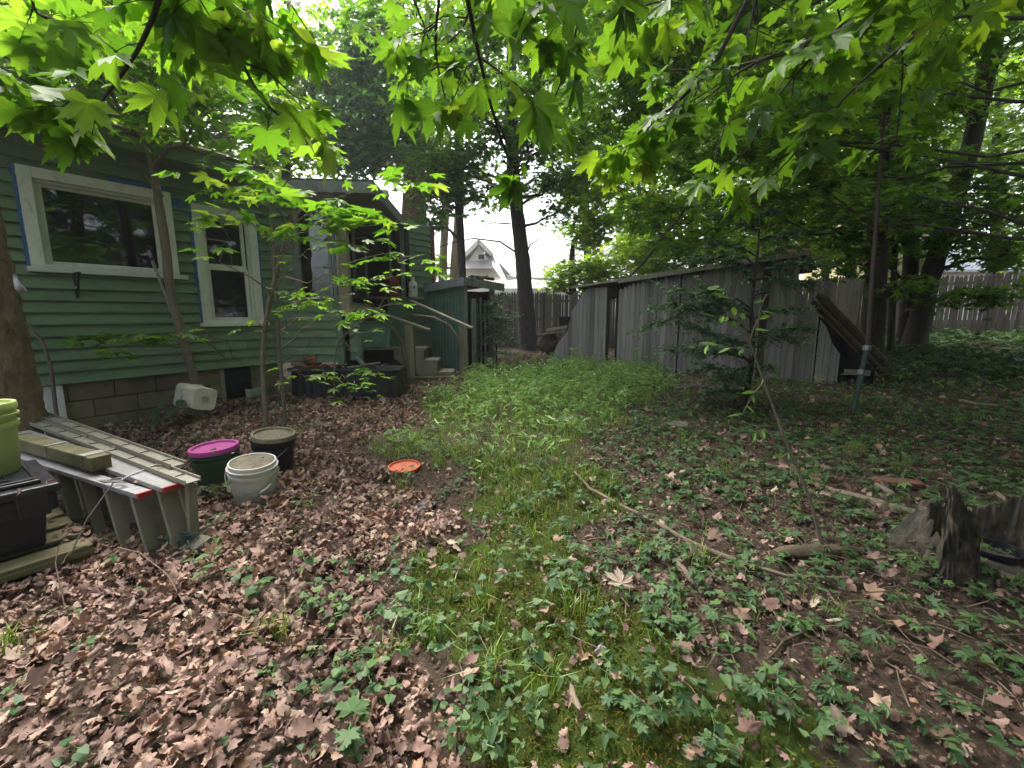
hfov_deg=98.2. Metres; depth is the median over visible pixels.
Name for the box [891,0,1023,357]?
maple tree
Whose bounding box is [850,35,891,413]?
pole and post
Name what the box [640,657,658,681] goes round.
maple seedling
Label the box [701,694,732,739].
broadleaf seedling
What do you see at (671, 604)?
maple seedling
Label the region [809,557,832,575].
maple seedling
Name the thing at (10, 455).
bucket
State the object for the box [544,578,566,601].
maple seedling
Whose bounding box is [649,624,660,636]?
broadleaf seedling
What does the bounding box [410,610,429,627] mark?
broadleaf seedling
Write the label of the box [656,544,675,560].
maple seedling
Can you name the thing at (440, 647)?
broadleaf seedling
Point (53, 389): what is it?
bare stem
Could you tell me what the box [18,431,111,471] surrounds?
lashed beam
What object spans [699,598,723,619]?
maple seedling
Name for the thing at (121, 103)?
tree
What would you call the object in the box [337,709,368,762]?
broadleaf seedling
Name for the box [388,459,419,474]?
orange disc
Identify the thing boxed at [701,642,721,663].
broadleaf seedling
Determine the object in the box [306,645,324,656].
broadleaf seedling
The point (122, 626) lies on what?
leaf litter
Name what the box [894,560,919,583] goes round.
maple seedling
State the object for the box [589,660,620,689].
broadleaf seedling
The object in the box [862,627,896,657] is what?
maple seedling
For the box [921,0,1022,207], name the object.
tree
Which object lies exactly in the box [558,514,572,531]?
maple seedling
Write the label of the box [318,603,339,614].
broadleaf seedling
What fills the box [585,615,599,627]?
maple seedling
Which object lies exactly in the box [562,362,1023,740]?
maple seedlings
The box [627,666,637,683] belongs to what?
maple seedling
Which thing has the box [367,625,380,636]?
broadleaf seedling
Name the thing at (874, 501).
fallen log
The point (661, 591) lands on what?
broadleaf seedling
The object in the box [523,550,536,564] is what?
broadleaf seedling
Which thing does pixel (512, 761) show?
broadleaf seedling
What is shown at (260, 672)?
broadleaf seedling
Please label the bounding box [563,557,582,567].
maple seedling
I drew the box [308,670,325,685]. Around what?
broadleaf seedling
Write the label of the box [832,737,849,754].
maple seedling
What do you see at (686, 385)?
fallen branch
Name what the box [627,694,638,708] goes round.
maple seedling
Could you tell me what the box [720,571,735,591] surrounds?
maple seedling
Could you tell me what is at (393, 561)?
broadleaf seedling
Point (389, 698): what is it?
broadleaf seedling
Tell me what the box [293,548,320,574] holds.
broadleaf seedling
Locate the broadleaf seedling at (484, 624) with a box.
[472,614,495,633]
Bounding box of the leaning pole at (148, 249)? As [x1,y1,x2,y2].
[145,245,211,411]
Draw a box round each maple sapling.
[53,178,291,362]
[151,162,452,427]
[227,121,415,426]
[267,293,395,405]
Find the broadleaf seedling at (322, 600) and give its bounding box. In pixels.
[317,590,344,615]
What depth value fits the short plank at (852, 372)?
7.39 m
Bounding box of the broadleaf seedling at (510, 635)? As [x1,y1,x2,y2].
[507,632,520,648]
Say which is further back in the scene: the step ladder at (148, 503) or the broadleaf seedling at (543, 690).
the step ladder at (148, 503)
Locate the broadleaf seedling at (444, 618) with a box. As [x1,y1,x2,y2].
[437,610,456,633]
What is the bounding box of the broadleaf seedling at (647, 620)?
[641,616,666,639]
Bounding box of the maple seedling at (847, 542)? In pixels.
[838,532,856,546]
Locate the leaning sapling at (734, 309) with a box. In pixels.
[689,285,823,544]
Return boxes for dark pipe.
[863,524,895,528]
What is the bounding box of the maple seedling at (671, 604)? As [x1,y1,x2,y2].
[662,600,677,611]
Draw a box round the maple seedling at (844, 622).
[832,615,851,636]
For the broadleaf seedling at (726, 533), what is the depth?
2.51 m
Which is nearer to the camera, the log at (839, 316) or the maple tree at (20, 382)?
the maple tree at (20, 382)
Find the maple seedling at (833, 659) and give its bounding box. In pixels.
[827,656,854,681]
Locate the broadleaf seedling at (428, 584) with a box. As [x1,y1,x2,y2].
[404,575,435,600]
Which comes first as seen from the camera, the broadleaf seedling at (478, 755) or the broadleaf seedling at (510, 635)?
the broadleaf seedling at (478, 755)
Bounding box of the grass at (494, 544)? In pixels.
[0,350,1023,705]
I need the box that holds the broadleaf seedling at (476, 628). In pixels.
[468,623,481,636]
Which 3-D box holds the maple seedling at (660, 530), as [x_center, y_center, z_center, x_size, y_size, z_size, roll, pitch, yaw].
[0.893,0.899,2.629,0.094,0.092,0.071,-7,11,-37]
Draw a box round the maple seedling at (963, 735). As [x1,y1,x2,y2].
[938,723,971,743]
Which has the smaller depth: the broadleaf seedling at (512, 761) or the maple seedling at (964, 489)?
the broadleaf seedling at (512, 761)
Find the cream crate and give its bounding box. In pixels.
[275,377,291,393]
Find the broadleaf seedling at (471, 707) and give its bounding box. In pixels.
[468,703,488,719]
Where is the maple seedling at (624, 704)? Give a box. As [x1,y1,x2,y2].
[619,698,648,721]
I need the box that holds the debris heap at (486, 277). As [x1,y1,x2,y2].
[468,275,493,280]
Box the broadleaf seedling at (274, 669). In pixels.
[266,665,284,676]
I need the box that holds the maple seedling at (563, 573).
[555,571,574,586]
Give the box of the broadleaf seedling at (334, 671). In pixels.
[331,655,346,676]
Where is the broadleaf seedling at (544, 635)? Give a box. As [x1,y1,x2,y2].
[535,621,561,641]
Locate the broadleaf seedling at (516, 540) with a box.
[505,538,519,544]
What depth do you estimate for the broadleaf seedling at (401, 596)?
1.97 m
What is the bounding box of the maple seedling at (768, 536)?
[759,530,776,545]
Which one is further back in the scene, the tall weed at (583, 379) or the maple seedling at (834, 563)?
the tall weed at (583, 379)
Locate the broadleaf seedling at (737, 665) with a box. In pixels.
[730,663,742,674]
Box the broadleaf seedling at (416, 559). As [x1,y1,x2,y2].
[408,555,425,567]
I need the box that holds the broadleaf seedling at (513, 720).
[490,712,518,731]
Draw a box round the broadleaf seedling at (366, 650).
[336,647,375,662]
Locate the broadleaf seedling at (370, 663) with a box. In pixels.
[365,642,384,670]
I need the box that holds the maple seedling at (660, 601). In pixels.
[647,594,664,609]
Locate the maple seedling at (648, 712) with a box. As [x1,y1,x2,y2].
[632,705,657,746]
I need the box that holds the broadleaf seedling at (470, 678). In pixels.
[464,673,498,698]
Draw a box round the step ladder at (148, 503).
[20,430,191,559]
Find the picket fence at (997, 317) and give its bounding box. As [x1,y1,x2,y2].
[885,271,1023,339]
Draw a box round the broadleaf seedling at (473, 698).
[471,686,482,702]
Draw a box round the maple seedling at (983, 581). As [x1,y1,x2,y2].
[977,579,994,586]
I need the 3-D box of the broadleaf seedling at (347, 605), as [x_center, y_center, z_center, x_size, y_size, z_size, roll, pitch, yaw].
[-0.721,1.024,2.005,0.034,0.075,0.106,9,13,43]
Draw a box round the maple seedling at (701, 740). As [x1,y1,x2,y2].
[696,731,721,758]
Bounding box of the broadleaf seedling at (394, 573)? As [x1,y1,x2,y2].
[389,566,415,587]
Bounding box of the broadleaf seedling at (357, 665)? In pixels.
[330,661,365,677]
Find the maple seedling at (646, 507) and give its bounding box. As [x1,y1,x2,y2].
[635,503,649,509]
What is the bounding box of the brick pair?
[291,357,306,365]
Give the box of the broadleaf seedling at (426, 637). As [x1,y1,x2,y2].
[421,629,441,640]
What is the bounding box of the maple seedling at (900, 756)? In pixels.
[885,740,909,764]
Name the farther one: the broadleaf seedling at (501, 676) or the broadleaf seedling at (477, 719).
the broadleaf seedling at (501, 676)
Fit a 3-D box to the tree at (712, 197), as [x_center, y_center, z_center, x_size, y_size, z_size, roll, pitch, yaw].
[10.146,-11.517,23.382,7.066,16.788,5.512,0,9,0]
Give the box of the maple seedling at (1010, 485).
[1001,483,1017,489]
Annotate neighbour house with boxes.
[465,240,576,326]
[803,169,1023,319]
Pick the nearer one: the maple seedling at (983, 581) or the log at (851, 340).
the maple seedling at (983, 581)
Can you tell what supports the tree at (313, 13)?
on the ground at (784, 729)
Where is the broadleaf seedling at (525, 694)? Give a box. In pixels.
[523,690,542,708]
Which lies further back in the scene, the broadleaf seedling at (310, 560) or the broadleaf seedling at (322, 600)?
the broadleaf seedling at (310, 560)
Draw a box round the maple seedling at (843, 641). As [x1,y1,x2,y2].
[837,639,861,660]
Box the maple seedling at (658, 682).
[654,677,665,688]
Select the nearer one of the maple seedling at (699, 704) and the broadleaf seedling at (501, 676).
the maple seedling at (699, 704)
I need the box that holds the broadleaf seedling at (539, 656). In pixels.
[522,627,552,670]
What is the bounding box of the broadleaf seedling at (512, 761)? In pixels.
[508,738,524,767]
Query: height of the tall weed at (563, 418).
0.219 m
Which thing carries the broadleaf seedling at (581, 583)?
on the ground at (784, 729)
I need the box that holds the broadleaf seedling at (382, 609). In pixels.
[378,605,400,625]
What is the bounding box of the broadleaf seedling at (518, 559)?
[515,552,530,563]
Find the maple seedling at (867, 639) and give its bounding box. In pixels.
[858,634,890,659]
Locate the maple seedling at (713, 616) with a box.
[707,611,736,633]
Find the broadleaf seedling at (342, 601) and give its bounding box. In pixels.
[337,594,351,619]
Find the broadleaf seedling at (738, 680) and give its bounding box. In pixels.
[732,672,765,701]
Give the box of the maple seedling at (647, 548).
[640,541,654,554]
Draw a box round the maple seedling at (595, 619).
[592,613,600,622]
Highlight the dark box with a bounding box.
[557,316,570,339]
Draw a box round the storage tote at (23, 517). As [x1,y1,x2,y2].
[0,460,60,557]
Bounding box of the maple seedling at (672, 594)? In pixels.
[666,587,677,600]
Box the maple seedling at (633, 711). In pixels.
[626,695,648,730]
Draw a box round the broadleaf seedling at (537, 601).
[514,598,542,616]
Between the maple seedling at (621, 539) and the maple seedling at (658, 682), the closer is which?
the maple seedling at (658, 682)
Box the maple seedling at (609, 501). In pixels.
[603,498,617,509]
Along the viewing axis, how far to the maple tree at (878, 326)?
8.45 m
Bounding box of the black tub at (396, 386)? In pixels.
[287,364,407,401]
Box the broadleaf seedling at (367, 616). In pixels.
[364,609,377,622]
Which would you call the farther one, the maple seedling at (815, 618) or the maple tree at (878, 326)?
the maple tree at (878, 326)
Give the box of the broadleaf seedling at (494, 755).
[487,731,502,761]
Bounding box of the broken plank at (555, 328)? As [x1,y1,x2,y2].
[538,325,566,334]
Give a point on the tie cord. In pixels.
(116, 480)
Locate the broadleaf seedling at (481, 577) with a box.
[473,573,487,604]
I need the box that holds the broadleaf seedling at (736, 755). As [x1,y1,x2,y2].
[722,738,738,764]
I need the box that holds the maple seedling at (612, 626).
[603,619,617,628]
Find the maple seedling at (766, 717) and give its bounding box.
[741,707,777,739]
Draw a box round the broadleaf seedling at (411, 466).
[400,464,414,478]
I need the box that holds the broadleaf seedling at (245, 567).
[231,566,252,575]
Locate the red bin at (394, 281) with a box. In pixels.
[389,276,399,296]
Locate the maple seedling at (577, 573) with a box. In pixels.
[565,563,588,585]
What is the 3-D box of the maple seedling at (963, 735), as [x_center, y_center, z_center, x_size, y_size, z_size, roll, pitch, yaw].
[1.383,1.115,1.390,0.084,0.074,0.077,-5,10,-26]
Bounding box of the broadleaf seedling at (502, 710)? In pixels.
[496,695,522,728]
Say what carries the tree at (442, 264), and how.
on the ground at (784, 729)
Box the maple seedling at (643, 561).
[630,554,646,567]
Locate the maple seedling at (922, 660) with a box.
[912,654,939,678]
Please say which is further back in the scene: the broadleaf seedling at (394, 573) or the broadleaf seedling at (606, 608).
the broadleaf seedling at (394, 573)
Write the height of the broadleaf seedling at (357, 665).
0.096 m
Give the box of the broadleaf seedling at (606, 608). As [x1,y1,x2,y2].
[597,604,617,623]
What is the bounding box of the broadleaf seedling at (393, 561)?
[390,556,405,572]
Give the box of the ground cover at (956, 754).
[0,336,1023,767]
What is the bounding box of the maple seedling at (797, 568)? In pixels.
[795,565,804,572]
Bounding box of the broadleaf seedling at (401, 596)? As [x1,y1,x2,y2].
[376,589,408,621]
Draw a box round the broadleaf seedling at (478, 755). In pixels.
[468,735,502,764]
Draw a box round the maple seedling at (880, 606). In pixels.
[866,599,884,614]
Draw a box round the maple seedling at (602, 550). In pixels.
[595,545,616,554]
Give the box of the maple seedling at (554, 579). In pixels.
[550,576,565,584]
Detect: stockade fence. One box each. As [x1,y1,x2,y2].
[495,291,656,346]
[688,275,863,339]
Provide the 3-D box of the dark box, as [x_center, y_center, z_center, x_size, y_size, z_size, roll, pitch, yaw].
[1.480,-1.345,12.546,0.400,1.121,0.340,0,9,0]
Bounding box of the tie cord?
[69,458,171,556]
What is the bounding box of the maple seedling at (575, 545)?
[568,543,589,560]
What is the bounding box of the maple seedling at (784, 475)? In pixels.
[781,474,794,486]
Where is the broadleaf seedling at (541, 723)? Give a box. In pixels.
[528,710,548,735]
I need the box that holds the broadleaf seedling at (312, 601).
[307,582,334,608]
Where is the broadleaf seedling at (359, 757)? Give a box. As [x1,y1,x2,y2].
[348,747,369,761]
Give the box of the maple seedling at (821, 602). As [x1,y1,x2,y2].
[812,595,831,610]
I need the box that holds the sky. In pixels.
[71,0,1023,312]
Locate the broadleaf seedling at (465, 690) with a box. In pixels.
[458,686,475,713]
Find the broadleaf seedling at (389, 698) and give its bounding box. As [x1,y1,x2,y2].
[381,676,395,709]
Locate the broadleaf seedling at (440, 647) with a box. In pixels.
[436,640,455,661]
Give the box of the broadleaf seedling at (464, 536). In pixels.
[456,532,466,546]
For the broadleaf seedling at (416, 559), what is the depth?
2.33 m
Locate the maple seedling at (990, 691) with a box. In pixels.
[983,688,1001,708]
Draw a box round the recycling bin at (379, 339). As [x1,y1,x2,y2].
[362,321,392,347]
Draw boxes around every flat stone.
[559,415,582,421]
[664,421,688,429]
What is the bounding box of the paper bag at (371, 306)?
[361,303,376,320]
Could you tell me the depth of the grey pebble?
1.76 m
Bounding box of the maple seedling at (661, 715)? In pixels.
[646,695,669,728]
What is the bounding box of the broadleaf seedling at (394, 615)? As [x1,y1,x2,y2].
[385,609,414,635]
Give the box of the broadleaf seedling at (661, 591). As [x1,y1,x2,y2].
[659,583,681,606]
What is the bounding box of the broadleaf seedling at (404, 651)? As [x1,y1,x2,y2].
[379,642,412,661]
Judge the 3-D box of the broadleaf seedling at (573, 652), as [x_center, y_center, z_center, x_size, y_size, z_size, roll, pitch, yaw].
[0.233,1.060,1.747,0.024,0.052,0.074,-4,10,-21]
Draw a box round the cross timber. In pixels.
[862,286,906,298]
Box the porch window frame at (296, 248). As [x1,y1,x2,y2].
[289,192,345,299]
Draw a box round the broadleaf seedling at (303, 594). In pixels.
[299,591,316,615]
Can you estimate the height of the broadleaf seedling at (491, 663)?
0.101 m
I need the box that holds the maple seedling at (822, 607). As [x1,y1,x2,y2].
[818,605,835,618]
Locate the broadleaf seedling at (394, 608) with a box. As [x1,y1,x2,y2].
[391,592,411,620]
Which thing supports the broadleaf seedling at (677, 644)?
on the ground at (784, 729)
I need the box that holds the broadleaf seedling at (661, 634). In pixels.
[658,631,670,651]
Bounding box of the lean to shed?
[553,248,839,383]
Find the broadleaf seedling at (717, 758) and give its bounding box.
[702,740,720,761]
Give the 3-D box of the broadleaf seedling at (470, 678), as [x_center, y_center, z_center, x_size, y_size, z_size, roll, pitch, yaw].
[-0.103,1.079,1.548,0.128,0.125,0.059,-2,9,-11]
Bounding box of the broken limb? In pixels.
[629,165,749,276]
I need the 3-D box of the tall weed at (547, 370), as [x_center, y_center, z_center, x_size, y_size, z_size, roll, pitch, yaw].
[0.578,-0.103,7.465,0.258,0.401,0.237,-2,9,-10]
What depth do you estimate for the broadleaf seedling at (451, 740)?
1.39 m
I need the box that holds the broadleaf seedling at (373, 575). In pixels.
[355,565,384,584]
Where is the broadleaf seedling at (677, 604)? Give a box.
[671,600,692,628]
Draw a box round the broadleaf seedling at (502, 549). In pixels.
[488,546,509,555]
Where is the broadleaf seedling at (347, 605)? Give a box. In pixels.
[341,599,361,611]
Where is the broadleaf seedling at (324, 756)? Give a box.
[321,743,331,760]
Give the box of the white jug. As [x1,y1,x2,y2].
[408,277,417,296]
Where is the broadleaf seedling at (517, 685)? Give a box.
[507,676,520,689]
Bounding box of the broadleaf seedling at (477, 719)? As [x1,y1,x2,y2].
[445,710,482,756]
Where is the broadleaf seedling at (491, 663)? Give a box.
[483,656,515,681]
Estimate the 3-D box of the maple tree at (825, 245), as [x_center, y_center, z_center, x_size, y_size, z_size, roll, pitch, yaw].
[6.796,-3.836,10.342,4.832,6.474,3.206,0,9,0]
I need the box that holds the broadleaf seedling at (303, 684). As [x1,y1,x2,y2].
[293,678,335,698]
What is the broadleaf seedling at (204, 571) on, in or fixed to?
on the leaf litter at (122, 626)
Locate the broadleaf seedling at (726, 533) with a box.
[722,531,742,549]
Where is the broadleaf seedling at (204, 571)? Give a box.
[192,562,214,580]
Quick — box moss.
[365,408,838,767]
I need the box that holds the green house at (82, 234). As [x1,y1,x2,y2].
[0,122,435,428]
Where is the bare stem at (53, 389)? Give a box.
[28,323,58,415]
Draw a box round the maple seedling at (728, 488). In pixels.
[724,486,738,495]
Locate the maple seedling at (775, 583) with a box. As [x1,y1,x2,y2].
[765,576,778,585]
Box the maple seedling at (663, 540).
[658,537,673,544]
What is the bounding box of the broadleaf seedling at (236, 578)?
[224,567,240,582]
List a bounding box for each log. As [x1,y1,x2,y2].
[666,549,706,597]
[743,462,792,471]
[769,544,841,558]
[810,480,914,515]
[811,300,888,376]
[815,293,889,366]
[822,317,876,377]
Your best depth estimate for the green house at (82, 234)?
5.70 m
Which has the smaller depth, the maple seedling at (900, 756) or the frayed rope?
the maple seedling at (900, 756)
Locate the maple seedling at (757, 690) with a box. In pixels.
[747,681,794,710]
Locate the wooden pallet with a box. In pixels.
[0,507,93,583]
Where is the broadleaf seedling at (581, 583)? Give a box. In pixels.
[574,576,592,591]
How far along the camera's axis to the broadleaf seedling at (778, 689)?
1.48 m
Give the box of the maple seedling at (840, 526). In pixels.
[835,522,844,531]
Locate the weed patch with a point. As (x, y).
(590, 383)
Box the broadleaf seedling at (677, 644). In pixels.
[672,642,688,657]
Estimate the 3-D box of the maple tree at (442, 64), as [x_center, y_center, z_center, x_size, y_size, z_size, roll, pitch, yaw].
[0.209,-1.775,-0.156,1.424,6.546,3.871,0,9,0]
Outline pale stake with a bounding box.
[874,483,896,498]
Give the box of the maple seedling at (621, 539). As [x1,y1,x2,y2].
[618,533,635,544]
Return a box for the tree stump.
[879,484,1023,605]
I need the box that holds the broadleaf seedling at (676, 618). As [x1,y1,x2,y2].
[658,615,688,633]
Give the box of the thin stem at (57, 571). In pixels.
[55,528,71,606]
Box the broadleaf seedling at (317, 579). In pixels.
[306,577,332,587]
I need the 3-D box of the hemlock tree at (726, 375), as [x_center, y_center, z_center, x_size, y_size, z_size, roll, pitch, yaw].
[2.931,-0.929,5.742,2.812,2.741,1.223,-1,9,-6]
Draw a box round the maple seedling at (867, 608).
[854,603,872,621]
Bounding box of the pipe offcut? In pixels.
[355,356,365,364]
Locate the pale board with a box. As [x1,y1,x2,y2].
[347,362,380,368]
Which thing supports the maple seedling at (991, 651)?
on the ground at (784, 729)
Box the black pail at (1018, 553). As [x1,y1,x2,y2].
[980,537,1023,564]
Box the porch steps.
[346,300,473,381]
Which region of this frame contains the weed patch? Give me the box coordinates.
[383,352,1023,471]
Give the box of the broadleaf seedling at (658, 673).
[638,661,665,687]
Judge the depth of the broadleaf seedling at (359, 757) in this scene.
1.34 m
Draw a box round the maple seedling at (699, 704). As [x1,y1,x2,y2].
[680,691,703,715]
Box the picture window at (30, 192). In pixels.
[14,163,188,279]
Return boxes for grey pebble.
[594,644,606,655]
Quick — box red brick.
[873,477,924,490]
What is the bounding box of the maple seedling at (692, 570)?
[687,566,712,581]
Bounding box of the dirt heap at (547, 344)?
[536,331,559,354]
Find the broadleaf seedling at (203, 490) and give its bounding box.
[197,487,210,497]
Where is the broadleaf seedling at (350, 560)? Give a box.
[327,557,355,575]
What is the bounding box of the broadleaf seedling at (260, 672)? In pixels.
[255,661,275,675]
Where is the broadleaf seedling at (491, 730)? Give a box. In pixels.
[472,696,508,749]
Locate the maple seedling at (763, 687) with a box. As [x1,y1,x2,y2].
[759,680,780,709]
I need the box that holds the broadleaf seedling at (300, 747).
[296,743,321,765]
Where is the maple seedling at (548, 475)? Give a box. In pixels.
[543,471,553,482]
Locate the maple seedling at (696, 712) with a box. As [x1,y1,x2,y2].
[690,701,708,719]
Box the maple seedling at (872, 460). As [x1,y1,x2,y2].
[868,458,881,467]
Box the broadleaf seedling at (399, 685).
[387,683,402,694]
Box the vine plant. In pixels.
[148,400,184,427]
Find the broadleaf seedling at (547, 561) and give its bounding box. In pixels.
[543,559,567,567]
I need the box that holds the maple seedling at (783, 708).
[777,702,805,730]
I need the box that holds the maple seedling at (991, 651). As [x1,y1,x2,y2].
[984,646,1007,661]
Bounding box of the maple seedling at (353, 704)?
[333,695,371,758]
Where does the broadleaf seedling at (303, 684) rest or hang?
on the ground at (784, 729)
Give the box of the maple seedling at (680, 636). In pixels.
[676,631,693,648]
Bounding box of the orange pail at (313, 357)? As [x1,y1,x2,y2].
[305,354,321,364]
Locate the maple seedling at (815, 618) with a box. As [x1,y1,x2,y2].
[805,611,821,623]
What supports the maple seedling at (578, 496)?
on the ground at (784, 729)
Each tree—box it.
[0,0,267,434]
[0,0,354,187]
[0,2,316,417]
[0,4,147,129]
[70,7,303,173]
[188,0,370,178]
[287,0,474,222]
[333,0,669,350]
[370,0,749,213]
[385,133,498,277]
[398,91,465,280]
[426,125,491,278]
[483,0,967,83]
[527,0,767,267]
[534,221,627,296]
[546,0,626,281]
[565,0,1023,266]
[566,213,717,278]
[594,6,703,262]
[622,205,844,410]
[639,0,1023,226]
[661,0,1021,354]
[670,16,750,262]
[695,75,935,333]
[697,0,851,257]
[729,9,834,257]
[765,0,1023,345]
[772,20,972,273]
[803,0,847,279]
[826,110,982,265]
[834,135,987,357]
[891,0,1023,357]
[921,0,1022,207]
[934,53,1023,322]
[950,19,1023,234]
[999,197,1023,210]
[1017,250,1023,259]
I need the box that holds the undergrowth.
[769,324,1023,384]
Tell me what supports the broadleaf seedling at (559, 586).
on the ground at (784, 729)
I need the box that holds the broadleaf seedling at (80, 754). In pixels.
[59,736,89,766]
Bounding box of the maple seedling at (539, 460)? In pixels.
[533,458,543,463]
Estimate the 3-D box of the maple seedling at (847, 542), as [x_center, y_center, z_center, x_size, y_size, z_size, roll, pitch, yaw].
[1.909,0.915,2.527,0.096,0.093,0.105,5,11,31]
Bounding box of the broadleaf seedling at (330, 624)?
[321,611,349,630]
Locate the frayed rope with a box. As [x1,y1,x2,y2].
[139,523,215,557]
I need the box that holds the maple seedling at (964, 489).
[955,484,970,492]
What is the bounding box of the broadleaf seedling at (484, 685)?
[482,670,496,697]
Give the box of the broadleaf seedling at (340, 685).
[332,671,362,696]
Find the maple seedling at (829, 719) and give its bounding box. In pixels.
[822,716,847,738]
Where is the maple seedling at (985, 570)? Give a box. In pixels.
[980,563,999,576]
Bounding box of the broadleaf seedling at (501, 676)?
[493,671,506,679]
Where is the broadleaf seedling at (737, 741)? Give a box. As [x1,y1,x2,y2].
[719,737,743,759]
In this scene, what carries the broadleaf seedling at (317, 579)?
on the leaf litter at (122, 626)
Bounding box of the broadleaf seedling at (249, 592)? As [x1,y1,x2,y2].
[241,574,273,598]
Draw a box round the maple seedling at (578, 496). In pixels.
[573,489,586,499]
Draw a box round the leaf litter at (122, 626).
[0,330,1023,767]
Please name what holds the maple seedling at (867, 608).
on the ground at (784, 729)
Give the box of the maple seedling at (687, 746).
[683,742,704,765]
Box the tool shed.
[423,277,504,370]
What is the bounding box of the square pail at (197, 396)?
[173,383,216,411]
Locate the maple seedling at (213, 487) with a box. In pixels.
[197,484,220,497]
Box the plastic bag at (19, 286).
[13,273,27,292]
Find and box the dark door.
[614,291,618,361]
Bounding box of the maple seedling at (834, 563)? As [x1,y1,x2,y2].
[828,560,850,575]
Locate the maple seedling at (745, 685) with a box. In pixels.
[739,674,764,704]
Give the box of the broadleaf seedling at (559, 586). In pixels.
[554,581,571,604]
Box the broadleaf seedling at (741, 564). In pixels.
[738,561,757,586]
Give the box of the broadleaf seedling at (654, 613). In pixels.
[637,591,660,622]
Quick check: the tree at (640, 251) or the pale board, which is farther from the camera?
the tree at (640, 251)
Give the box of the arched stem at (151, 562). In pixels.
[97,547,193,620]
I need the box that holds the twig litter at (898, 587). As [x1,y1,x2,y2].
[0,373,1023,722]
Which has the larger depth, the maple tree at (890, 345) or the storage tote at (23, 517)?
the maple tree at (890, 345)
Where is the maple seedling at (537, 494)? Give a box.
[531,491,543,502]
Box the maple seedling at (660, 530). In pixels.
[657,527,669,537]
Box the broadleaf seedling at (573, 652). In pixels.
[566,643,575,657]
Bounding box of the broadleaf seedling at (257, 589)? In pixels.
[249,577,268,596]
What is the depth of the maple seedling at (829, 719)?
1.41 m
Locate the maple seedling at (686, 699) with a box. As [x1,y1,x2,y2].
[670,681,697,719]
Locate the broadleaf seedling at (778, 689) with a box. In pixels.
[775,686,803,704]
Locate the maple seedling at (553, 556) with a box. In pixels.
[548,553,558,559]
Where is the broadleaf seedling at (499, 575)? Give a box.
[493,562,510,585]
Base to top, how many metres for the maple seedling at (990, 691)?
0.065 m
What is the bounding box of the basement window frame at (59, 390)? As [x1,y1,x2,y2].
[42,385,67,418]
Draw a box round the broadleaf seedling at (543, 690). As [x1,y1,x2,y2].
[522,684,548,719]
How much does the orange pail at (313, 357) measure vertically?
0.204 m
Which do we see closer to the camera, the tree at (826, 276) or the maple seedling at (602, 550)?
the maple seedling at (602, 550)
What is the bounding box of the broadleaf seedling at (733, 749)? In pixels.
[704,733,742,766]
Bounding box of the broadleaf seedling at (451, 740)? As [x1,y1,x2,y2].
[438,715,469,750]
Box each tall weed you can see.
[486,358,492,374]
[495,379,504,391]
[511,391,521,407]
[524,407,533,422]
[530,355,537,371]
[530,380,539,397]
[539,396,549,414]
[540,366,550,385]
[548,352,556,369]
[558,411,567,424]
[562,383,572,403]
[568,347,580,378]
[570,398,579,412]
[576,370,589,392]
[584,387,594,405]
[602,378,612,395]
[631,347,640,369]
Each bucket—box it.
[0,399,21,476]
[187,439,240,493]
[224,453,279,506]
[250,427,295,474]
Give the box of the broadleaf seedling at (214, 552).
[196,546,221,565]
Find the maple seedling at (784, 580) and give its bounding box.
[780,577,808,599]
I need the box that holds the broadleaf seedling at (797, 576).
[793,569,820,589]
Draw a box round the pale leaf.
[604,567,634,587]
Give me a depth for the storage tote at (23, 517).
2.29 m
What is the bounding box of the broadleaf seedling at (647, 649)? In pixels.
[643,647,657,677]
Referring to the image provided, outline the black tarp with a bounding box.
[797,312,873,385]
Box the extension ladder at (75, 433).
[29,412,212,553]
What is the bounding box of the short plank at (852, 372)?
[844,369,870,375]
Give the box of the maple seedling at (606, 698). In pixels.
[599,688,622,707]
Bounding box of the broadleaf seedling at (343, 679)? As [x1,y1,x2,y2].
[329,665,347,685]
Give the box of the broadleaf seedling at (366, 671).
[361,664,384,698]
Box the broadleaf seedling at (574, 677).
[568,674,594,695]
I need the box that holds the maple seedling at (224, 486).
[218,479,231,498]
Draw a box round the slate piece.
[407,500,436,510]
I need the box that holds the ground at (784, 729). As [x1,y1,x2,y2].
[0,313,1023,767]
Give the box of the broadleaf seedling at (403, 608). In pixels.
[393,605,407,623]
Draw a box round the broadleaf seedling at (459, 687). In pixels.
[452,683,483,704]
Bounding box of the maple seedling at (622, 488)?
[614,486,625,492]
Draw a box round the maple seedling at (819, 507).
[814,503,826,512]
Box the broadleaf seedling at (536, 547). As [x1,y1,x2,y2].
[519,545,541,558]
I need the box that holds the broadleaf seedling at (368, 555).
[360,553,372,566]
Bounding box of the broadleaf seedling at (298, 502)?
[290,497,310,509]
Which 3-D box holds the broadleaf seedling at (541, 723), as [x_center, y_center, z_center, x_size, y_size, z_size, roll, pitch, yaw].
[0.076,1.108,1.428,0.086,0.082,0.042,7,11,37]
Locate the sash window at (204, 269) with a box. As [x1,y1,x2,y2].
[191,202,269,326]
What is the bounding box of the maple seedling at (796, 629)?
[793,624,807,637]
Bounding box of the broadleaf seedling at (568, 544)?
[566,541,573,552]
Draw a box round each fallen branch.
[573,471,849,578]
[676,384,700,388]
[686,542,710,563]
[765,630,806,660]
[959,399,997,406]
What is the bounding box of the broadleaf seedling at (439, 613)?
[423,611,443,624]

